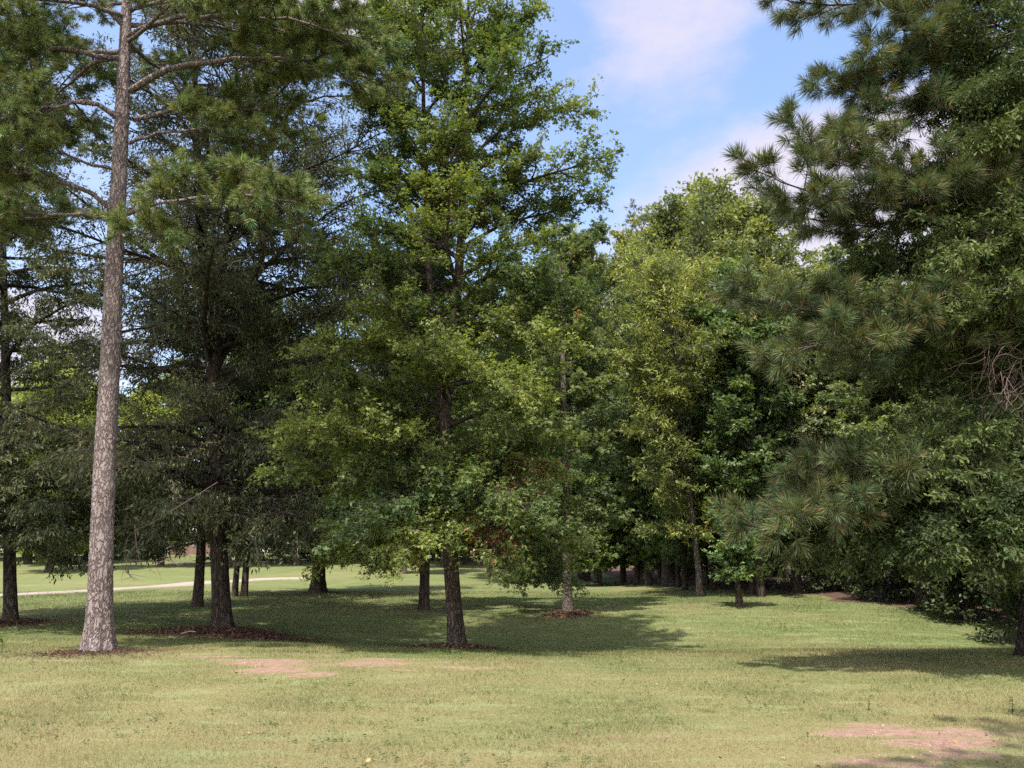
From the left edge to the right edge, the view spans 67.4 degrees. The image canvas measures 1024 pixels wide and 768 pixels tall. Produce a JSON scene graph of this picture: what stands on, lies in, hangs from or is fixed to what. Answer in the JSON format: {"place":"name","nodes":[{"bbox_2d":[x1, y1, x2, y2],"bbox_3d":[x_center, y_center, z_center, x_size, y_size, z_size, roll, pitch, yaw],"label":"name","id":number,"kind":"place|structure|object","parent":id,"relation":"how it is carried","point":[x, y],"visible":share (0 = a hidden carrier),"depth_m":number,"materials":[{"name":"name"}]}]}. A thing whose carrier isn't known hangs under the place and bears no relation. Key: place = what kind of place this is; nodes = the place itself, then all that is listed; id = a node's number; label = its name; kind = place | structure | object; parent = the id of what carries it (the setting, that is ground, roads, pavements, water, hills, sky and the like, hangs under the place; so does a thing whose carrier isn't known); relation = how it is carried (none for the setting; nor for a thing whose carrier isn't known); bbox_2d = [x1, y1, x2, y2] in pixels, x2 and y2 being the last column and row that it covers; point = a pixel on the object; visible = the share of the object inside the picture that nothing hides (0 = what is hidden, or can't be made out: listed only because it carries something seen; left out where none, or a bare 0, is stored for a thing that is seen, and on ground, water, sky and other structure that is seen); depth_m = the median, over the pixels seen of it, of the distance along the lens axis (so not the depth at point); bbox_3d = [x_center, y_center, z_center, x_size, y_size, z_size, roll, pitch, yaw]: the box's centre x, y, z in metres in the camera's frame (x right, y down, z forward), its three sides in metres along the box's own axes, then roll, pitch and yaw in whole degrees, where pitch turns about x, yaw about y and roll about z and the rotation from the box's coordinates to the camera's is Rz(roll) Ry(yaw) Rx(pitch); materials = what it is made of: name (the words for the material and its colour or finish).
{"place":"outdoors","nodes":[
{"label":"outdoors","id":0,"kind":"place"},
{"bbox_2d":[0,577,304,595],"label":"path","id":1,"kind":"structure","parent":0,"point":[168,585],"depth_m":38.92,"materials":[{"name":"concrete"}]},
{"bbox_2d":[0,602,1019,767],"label":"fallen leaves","id":2,"kind":"object","parent":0,"point":[576,733],"visible":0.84,"depth_m":6.90,"materials":[{"name":"brown plant"}]},
{"bbox_2d":[0,551,1023,767],"bbox_3d":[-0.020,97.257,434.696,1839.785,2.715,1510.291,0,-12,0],"label":"ground","id":3,"kind":"structure","parent":0,"point":[31,577],"depth_m":9.80,"materials":[{"name":"green plant"}]},
{"bbox_2d":[0,617,84,628],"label":"leaf litter","id":4,"kind":"object","parent":3,"relation":"on","point":[26,621],"visible":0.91,"depth_m":18.39,"materials":[{"name":"brown plant"}]},
{"bbox_2d":[0,337,98,563],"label":"tree","id":5,"kind":"object","parent":3,"relation":"on","point":[17,396],"visible":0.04,"depth_m":70.74,"materials":[{"name":"green plant"}]},
{"bbox_2d":[11,364,97,571],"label":"tree","id":6,"kind":"object","parent":3,"relation":"on","point":[60,418],"visible":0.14,"depth_m":56.93,"materials":[{"name":"green plant"}]},
{"bbox_2d":[13,368,134,561],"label":"tree","id":7,"kind":"object","parent":3,"relation":"on","point":[120,409],"visible":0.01,"depth_m":70.22,"materials":[{"name":"green plant"}]},
{"bbox_2d":[0,14,164,620],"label":"oak tree","id":8,"kind":"object","parent":3,"relation":"on","point":[38,513],"visible":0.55,"depth_m":19.16,"materials":[{"name":"green plant"}]},
{"bbox_2d":[70,506,133,557],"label":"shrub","id":9,"kind":"object","parent":3,"relation":"on","point":[86,555],"visible":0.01,"depth_m":75.30,"materials":[{"name":"green plant"}]},
{"bbox_2d":[1,646,210,662],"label":"leaf litter","id":10,"kind":"object","parent":3,"relation":"on","point":[63,652],"visible":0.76,"depth_m":11.98,"materials":[{"name":"brown plant"}]},
{"bbox_2d":[71,482,148,559],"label":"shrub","id":11,"kind":"object","parent":3,"relation":"on","point":[115,557],"visible":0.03,"depth_m":74.76,"materials":[{"name":"green plant"}]},
{"bbox_2d":[118,382,159,537],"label":"tree","id":12,"kind":"object","parent":3,"relation":"on","point":[123,420],"visible":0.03,"depth_m":91.37,"materials":[{"name":"green plant"}]},
{"bbox_2d":[125,355,204,566],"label":"tree","id":13,"kind":"object","parent":3,"relation":"on","point":[167,411],"visible":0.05,"depth_m":63.64,"materials":[{"name":"green plant"}]},
{"bbox_2d":[145,528,209,554],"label":"brick house","id":14,"kind":"structure","parent":3,"relation":"on","point":[191,549],"depth_m":89.91,"materials":[{"name":"brick"}]},
{"bbox_2d":[0,0,414,652],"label":"pine tree","id":15,"kind":"object","parent":3,"relation":"on","point":[34,36],"visible":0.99,"depth_m":13.36,"materials":[{"name":"green plant"}]},
{"bbox_2d":[0,0,420,626],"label":"oak tree","id":16,"kind":"object","parent":3,"relation":"on","point":[232,286],"visible":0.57,"depth_m":17.96,"materials":[{"name":"green plant"}]},
{"bbox_2d":[121,482,217,580],"bbox_3d":[-6.176,2.641,13.751,1.649,1.773,0.524,-2,-13,10],"label":"dead branch","id":17,"kind":"object","parent":16,"relation":"hanging from","point":[161,557],"visible":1,"depth_m":13.71,"materials":[{"name":"brown wood"}]},
{"bbox_2d":[113,244,308,606],"bbox_3d":[-9.808,1.124,25.640,6.750,12.447,6.381,0,-12,0],"label":"oak tree","id":18,"kind":"object","parent":3,"relation":"on","point":[198,586],"visible":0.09,"depth_m":24.61,"materials":[{"name":"green plant"}]},
{"bbox_2d":[50,622,382,644],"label":"leaf litter","id":19,"kind":"object","parent":3,"relation":"on","point":[222,631],"visible":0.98,"depth_m":17.08,"materials":[{"name":"brown plant"}]},
{"bbox_2d":[191,360,244,567],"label":"tree","id":20,"kind":"object","parent":3,"relation":"on","point":[230,559],"depth_m":62.24,"materials":[{"name":"green plant"}]},
{"bbox_2d":[194,545,286,560],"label":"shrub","id":21,"kind":"object","parent":3,"relation":"on","point":[208,557],"visible":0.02,"depth_m":71.42,"materials":[{"name":"green plant"}]},
{"bbox_2d":[191,305,309,596],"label":"slim tree","id":22,"kind":"object","parent":3,"relation":"on","point":[235,587],"visible":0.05,"depth_m":29.49,"materials":[{"name":"green plant"}]},
{"bbox_2d":[187,282,323,596],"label":"slim tree","id":23,"kind":"object","parent":3,"relation":"on","point":[245,576],"visible":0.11,"depth_m":30.19,"materials":[{"name":"green plant"}]},
{"bbox_2d":[271,545,309,557],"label":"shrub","id":24,"kind":"object","parent":3,"relation":"on","point":[291,552],"visible":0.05,"depth_m":78.30,"materials":[{"name":"green plant"}]},
{"bbox_2d":[275,331,311,562],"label":"tree","id":25,"kind":"object","parent":3,"relation":"on","point":[282,559],"depth_m":66.84,"materials":[{"name":"green plant"}]},
{"bbox_2d":[284,355,338,565],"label":"tree","id":26,"kind":"object","parent":3,"relation":"on","point":[297,562],"visible":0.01,"depth_m":64.44,"materials":[{"name":"green plant"}]},
{"bbox_2d":[286,540,359,559],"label":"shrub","id":27,"kind":"object","parent":3,"relation":"on","point":[303,554],"visible":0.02,"depth_m":71.99,"materials":[{"name":"green plant"}]},
{"bbox_2d":[228,238,434,591],"bbox_3d":[-7.768,1.344,33.367,10.662,15.110,10.119,0,-12,0],"label":"oak tree","id":28,"kind":"object","parent":3,"relation":"on","point":[319,586],"visible":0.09,"depth_m":31.98,"materials":[{"name":"green plant"}]},
{"bbox_2d":[353,337,437,573],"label":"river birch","id":29,"kind":"object","parent":3,"relation":"on","point":[404,571],"visible":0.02,"depth_m":53.89,"materials":[{"name":"green plant"}]},
{"bbox_2d":[347,208,505,609],"bbox_3d":[-3.034,0.530,25.114,5.833,13.436,6.030,0,-12,0],"label":"maple tree","id":30,"kind":"object","parent":3,"relation":"on","point":[424,596],"visible":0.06,"depth_m":24.56,"materials":[{"name":"green plant"}]},
{"bbox_2d":[398,543,463,559],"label":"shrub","id":31,"kind":"object","parent":3,"relation":"on","point":[439,555],"visible":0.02,"depth_m":74.21,"materials":[{"name":"green plant"}]},
{"bbox_2d":[242,0,628,643],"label":"maple tree","id":32,"kind":"object","parent":3,"relation":"on","point":[382,515],"visible":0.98,"depth_m":15.14,"materials":[{"name":"green plant"}]},
{"bbox_2d":[428,337,474,567],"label":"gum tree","id":33,"kind":"object","parent":3,"relation":"on","point":[440,564],"depth_m":64.18,"materials":[{"name":"green plant"}]},
{"bbox_2d":[380,642,536,650],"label":"leaf litter","id":34,"kind":"object","parent":3,"relation":"on","point":[458,645],"visible":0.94,"depth_m":14.19,"materials":[{"name":"brown plant"}]},
{"bbox_2d":[457,535,484,561],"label":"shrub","id":35,"kind":"object","parent":3,"relation":"on","point":[471,559],"visible":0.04,"depth_m":76.55,"materials":[{"name":"green plant"}]},
{"bbox_2d":[453,367,497,564],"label":"tree","id":36,"kind":"object","parent":3,"relation":"on","point":[466,561],"visible":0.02,"depth_m":67.99,"materials":[{"name":"green plant"}]},
{"bbox_2d":[456,350,498,576],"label":"tree","id":37,"kind":"object","parent":3,"relation":"on","point":[469,503],"visible":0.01,"depth_m":51.48,"materials":[{"name":"green plant"}]},
{"bbox_2d":[478,264,533,544],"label":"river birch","id":38,"kind":"object","parent":3,"relation":"on","point":[504,347],"depth_m":49.71,"materials":[{"name":"green plant"}]},
{"bbox_2d":[0,632,1023,767],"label":"weeds","id":39,"kind":"object","parent":3,"relation":"on","point":[359,721],"visible":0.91,"depth_m":7.43,"materials":[{"name":"green plant"}]},
{"bbox_2d":[453,260,576,582],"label":"tree","id":40,"kind":"object","parent":3,"relation":"on","point":[499,350],"visible":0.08,"depth_m":47.55,"materials":[{"name":"green plant"}]},
{"bbox_2d":[36,653,1022,767],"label":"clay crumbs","id":41,"kind":"object","parent":3,"relation":"on","point":[781,732],"visible":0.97,"depth_m":6.92,"materials":[{"name":"brown soil"}]},
{"bbox_2d":[515,337,596,579],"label":"tree","id":42,"kind":"object","parent":3,"relation":"on","point":[542,414],"visible":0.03,"depth_m":44.98,"materials":[{"name":"green plant"}]},
{"bbox_2d":[483,195,637,611],"bbox_3d":[1.027,0.477,24.606,5.376,13.394,4.272,0,-12,0],"label":"sweetgum tree","id":43,"kind":"object","parent":3,"relation":"on","point":[578,247],"visible":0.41,"depth_m":23.68,"materials":[{"name":"green plant"}]},
{"bbox_2d":[526,609,608,623],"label":"leaf litter","id":44,"kind":"object","parent":3,"relation":"on","point":[560,612],"visible":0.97,"depth_m":21.89,"materials":[{"name":"brown plant"}]},
{"bbox_2d":[520,221,616,580],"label":"tree","id":45,"kind":"object","parent":3,"relation":"on","point":[593,300],"visible":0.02,"depth_m":49.31,"materials":[{"name":"green plant"}]},
{"bbox_2d":[515,305,626,573],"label":"tree","id":46,"kind":"object","parent":3,"relation":"on","point":[552,536],"visible":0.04,"depth_m":45.00,"materials":[{"name":"green plant"}]},
{"bbox_2d":[537,292,613,582],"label":"sweetgum tree","id":47,"kind":"object","parent":3,"relation":"on","point":[590,451],"visible":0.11,"depth_m":42.39,"materials":[{"name":"green plant"}]},
{"bbox_2d":[560,407,615,580],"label":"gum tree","id":48,"kind":"object","parent":3,"relation":"on","point":[586,576],"depth_m":45.38,"materials":[{"name":"green plant"}]},
{"bbox_2d":[571,471,634,585],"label":"young maple","id":49,"kind":"object","parent":3,"relation":"on","point":[597,480],"visible":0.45,"depth_m":38.01,"materials":[{"name":"green plant"}]},
{"bbox_2d":[573,390,632,583],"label":"slim tree","id":50,"kind":"object","parent":3,"relation":"on","point":[622,576],"visible":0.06,"depth_m":39.37,"materials":[{"name":"green plant"}]},
{"bbox_2d":[585,462,633,581],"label":"young maple","id":51,"kind":"object","parent":3,"relation":"on","point":[626,556],"depth_m":39.86,"materials":[{"name":"green plant"}]},
{"bbox_2d":[581,226,653,577],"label":"river birch","id":52,"kind":"object","parent":3,"relation":"on","point":[612,268],"visible":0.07,"depth_m":47.25,"materials":[{"name":"green plant"}]},
{"bbox_2d":[605,417,644,584],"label":"slim tree","id":53,"kind":"object","parent":3,"relation":"on","point":[636,566],"visible":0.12,"depth_m":37.80,"materials":[{"name":"green plant"}]},
{"bbox_2d":[599,198,656,573],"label":"tree","id":54,"kind":"object","parent":3,"relation":"on","point":[604,255],"visible":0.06,"depth_m":55.12,"materials":[{"name":"green plant"}]},
{"bbox_2d":[612,401,661,585],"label":"slim tree","id":55,"kind":"object","parent":3,"relation":"on","point":[642,559],"visible":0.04,"depth_m":36.77,"materials":[{"name":"green plant"}]},
{"bbox_2d":[614,424,661,585],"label":"slim tree","id":56,"kind":"object","parent":3,"relation":"on","point":[621,470],"visible":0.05,"depth_m":37.46,"materials":[{"name":"green plant"}]},
{"bbox_2d":[612,375,681,584],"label":"tree","id":57,"kind":"object","parent":3,"relation":"on","point":[641,567],"visible":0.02,"depth_m":38.57,"materials":[{"name":"green plant"}]},
{"bbox_2d":[582,275,712,586],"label":"gum tree","id":58,"kind":"object","parent":3,"relation":"on","point":[668,577],"visible":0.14,"depth_m":35.90,"materials":[{"name":"green plant"}]},
{"bbox_2d":[623,476,701,572],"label":"young maple","id":59,"kind":"object","parent":3,"relation":"on","point":[651,562],"visible":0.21,"depth_m":36.27,"materials":[{"name":"green plant"}]},
{"bbox_2d":[612,280,722,579],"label":"tree","id":60,"kind":"object","parent":3,"relation":"on","point":[691,575],"visible":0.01,"depth_m":38.57,"materials":[{"name":"green plant"}]},
{"bbox_2d":[640,424,703,586],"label":"slim tree","id":61,"kind":"object","parent":3,"relation":"on","point":[677,572],"visible":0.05,"depth_m":34.67,"materials":[{"name":"green plant"}]},
{"bbox_2d":[595,183,755,433],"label":"river birch","id":62,"kind":"object","parent":3,"relation":"on","point":[668,224],"visible":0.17,"depth_m":44.29,"materials":[{"name":"green plant"}]},
{"bbox_2d":[588,231,768,596],"bbox_3d":[6.697,0.504,29.942,7.097,15.323,6.924,-5,-14,22],"label":"elm tree","id":63,"kind":"object","parent":3,"relation":"on","point":[664,289],"visible":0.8,"depth_m":29.20,"materials":[{"name":"green plant"}]},
{"bbox_2d":[645,395,713,590],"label":"slim tree","id":64,"kind":"object","parent":3,"relation":"on","point":[671,547],"visible":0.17,"depth_m":31.83,"materials":[{"name":"green plant"}]},
{"bbox_2d":[659,346,729,589],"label":"slim tree","id":65,"kind":"object","parent":3,"relation":"on","point":[713,584],"visible":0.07,"depth_m":31.64,"materials":[{"name":"green plant"}]},
{"bbox_2d":[666,484,727,585],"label":"young maple","id":66,"kind":"object","parent":3,"relation":"on","point":[704,561],"visible":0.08,"depth_m":33.42,"materials":[{"name":"green plant"}]},
{"bbox_2d":[650,168,804,293],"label":"river birch","id":67,"kind":"object","parent":3,"relation":"on","point":[717,198],"visible":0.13,"depth_m":48.25,"materials":[{"name":"green plant"}]},
{"bbox_2d":[702,507,771,606],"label":"sapling","id":68,"kind":"object","parent":3,"relation":"on","point":[729,556],"visible":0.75,"depth_m":23.47,"materials":[{"name":"green plant"}]},
{"bbox_2d":[658,253,822,594],"bbox_3d":[8.966,1.498,29.433,5.557,13.074,4.554,6,-14,-24],"label":"slim tree","id":69,"kind":"object","parent":3,"relation":"on","point":[705,314],"visible":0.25,"depth_m":28.76,"materials":[{"name":"green plant"}]},
{"bbox_2d":[694,286,799,596],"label":"slim tree","id":70,"kind":"object","parent":3,"relation":"on","point":[735,427],"visible":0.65,"depth_m":27.78,"materials":[{"name":"green plant"}]},
{"bbox_2d":[714,483,782,586],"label":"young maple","id":71,"kind":"object","parent":3,"relation":"on","point":[767,560],"visible":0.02,"depth_m":31.85,"materials":[{"name":"green plant"}]},
{"bbox_2d":[741,535,790,581],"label":"shrub","id":72,"kind":"object","parent":3,"relation":"on","point":[776,572],"visible":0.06,"depth_m":33.95,"materials":[{"name":"green plant"}]},
{"bbox_2d":[717,193,841,292],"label":"river birch","id":73,"kind":"object","parent":3,"relation":"on","point":[784,251],"visible":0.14,"depth_m":47.63,"materials":[{"name":"green plant"}]},
{"bbox_2d":[723,321,845,591],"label":"oak tree","id":74,"kind":"object","parent":3,"relation":"on","point":[816,410],"visible":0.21,"depth_m":28.93,"materials":[{"name":"green plant"}]},
{"bbox_2d":[756,255,830,571],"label":"tree","id":75,"kind":"object","parent":3,"relation":"on","point":[786,273],"visible":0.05,"depth_m":42.93,"materials":[{"name":"green plant"}]},
{"bbox_2d":[773,305,827,576],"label":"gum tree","id":76,"kind":"object","parent":3,"relation":"on","point":[791,321],"depth_m":39.79,"materials":[{"name":"green plant"}]},
{"bbox_2d":[789,530,848,579],"bbox_3d":[15.101,6.773,35.432,4.619,5.016,4.383,-11,-17,41],"label":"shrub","id":77,"kind":"object","parent":3,"relation":"on","point":[809,568],"depth_m":34.84,"materials":[{"name":"green plant"}]},
{"bbox_2d":[806,260,855,416],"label":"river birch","id":78,"kind":"object","parent":3,"relation":"on","point":[820,268],"depth_m":44.68,"materials":[{"name":"green plant"}]},
{"bbox_2d":[798,504,867,593],"bbox_3d":[12.039,6.047,28.959,3.553,3.858,3.371,-2,-13,8],"label":"shrub","id":79,"kind":"object","parent":3,"relation":"on","point":[819,577],"visible":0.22,"depth_m":28.43,"materials":[{"name":"green plant"}]},
{"bbox_2d":[798,529,869,583],"bbox_3d":[13.443,6.205,32.007,4.046,4.630,4.264,-11,-16,40],"label":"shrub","id":80,"kind":"object","parent":3,"relation":"on","point":[806,546],"depth_m":32.00,"materials":[{"name":"green plant"}]},
{"bbox_2d":[785,264,888,588],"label":"gum tree","id":81,"kind":"object","parent":3,"relation":"on","point":[855,379],"visible":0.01,"depth_m":30.31,"materials":[{"name":"green plant"}]},
{"bbox_2d":[705,0,1023,562],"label":"pine tree","id":82,"kind":"object","parent":3,"relation":"on","point":[812,492],"visible":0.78,"depth_m":11.29,"materials":[{"name":"green plant"}]},
{"bbox_2d":[831,506,915,602],"bbox_3d":[12.173,5.399,25.347,3.553,3.858,3.371,0,-12,0],"label":"shrub","id":83,"kind":"object","parent":3,"relation":"on","point":[885,587],"visible":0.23,"depth_m":25.03,"materials":[{"name":"green plant"}]},
{"bbox_2d":[752,0,1023,655],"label":"oak tree","id":84,"kind":"object","parent":3,"relation":"on","point":[946,529],"visible":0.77,"depth_m":11.11,"materials":[{"name":"green plant"}]},
{"bbox_2d":[932,319,1023,439],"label":"dead vine","id":85,"kind":"object","parent":84,"relation":"hanging from","point":[1010,384],"visible":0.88,"depth_m":11.13,"materials":[{"name":"brown plant"}]},
{"bbox_2d":[814,270,966,604],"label":"gum tree","id":86,"kind":"object","parent":3,"relation":"on","point":[872,406],"visible":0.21,"depth_m":25.70,"materials":[{"name":"green plant"}]},
{"bbox_2d":[809,215,993,591],"bbox_3d":[14.158,0.582,29.635,6.693,14.605,7.772,1,-13,-4],"label":"gum tree","id":87,"kind":"object","parent":3,"relation":"on","point":[834,252],"visible":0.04,"depth_m":30.07,"materials":[{"name":"green plant"}]},
{"bbox_2d":[895,270,1000,412],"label":"tree","id":88,"kind":"object","parent":3,"relation":"on","point":[941,385],"visible":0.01,"depth_m":24.74,"materials":[{"name":"green plant"}]},
{"bbox_2d":[887,147,1018,583],"bbox_3d":[19.396,-1.230,30.591,8.454,18.449,9.818,-8,-15,32],"label":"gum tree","id":89,"kind":"object","parent":3,"relation":"on","point":[921,148],"visible":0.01,"depth_m":31.91,"materials":[{"name":"green plant"}]},
{"bbox_2d":[902,561,1017,624],"bbox_3d":[12.660,4.862,21.895,3.540,4.051,3.731,-8,-15,32],"label":"shrub","id":90,"kind":"object","parent":3,"relation":"on","point":[951,600],"visible":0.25,"depth_m":21.41,"materials":[{"name":"green plant"}]},
{"bbox_2d":[929,561,1009,605],"bbox_3d":[15.011,4.795,24.938,4.619,5.016,4.383,5,-14,-22],"label":"shrub","id":91,"kind":"object","parent":3,"relation":"on","point":[979,600],"visible":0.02,"depth_m":24.46,"materials":[{"name":"green plant"}]},
{"bbox_2d":[960,567,1019,642],"bbox_3d":[13.098,4.441,18.694,3.708,4.244,3.908,6,-14,-24],"label":"shrub","id":92,"kind":"object","parent":3,"relation":"on","point":[1012,622],"visible":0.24,"depth_m":18.91,"materials":[{"name":"green plant"}]},
{"bbox_2d":[963,241,1023,421],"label":"tree","id":93,"kind":"object","parent":3,"relation":"on","point":[1000,403],"visible":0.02,"depth_m":20.31,"materials":[{"name":"green plant"}]},
{"bbox_2d":[1007,696,1018,714],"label":"seedling","id":94,"kind":"object","parent":3,"relation":"on","point":[1012,706],"visible":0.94,"depth_m":7.87,"materials":[{"name":"green plant"}]},
{"bbox_2d":[0,0,1023,553],"label":"sky","id":95,"kind":"structure","parent":0,"point":[683,81],"materials":[{"name":"blue"}]}
]}

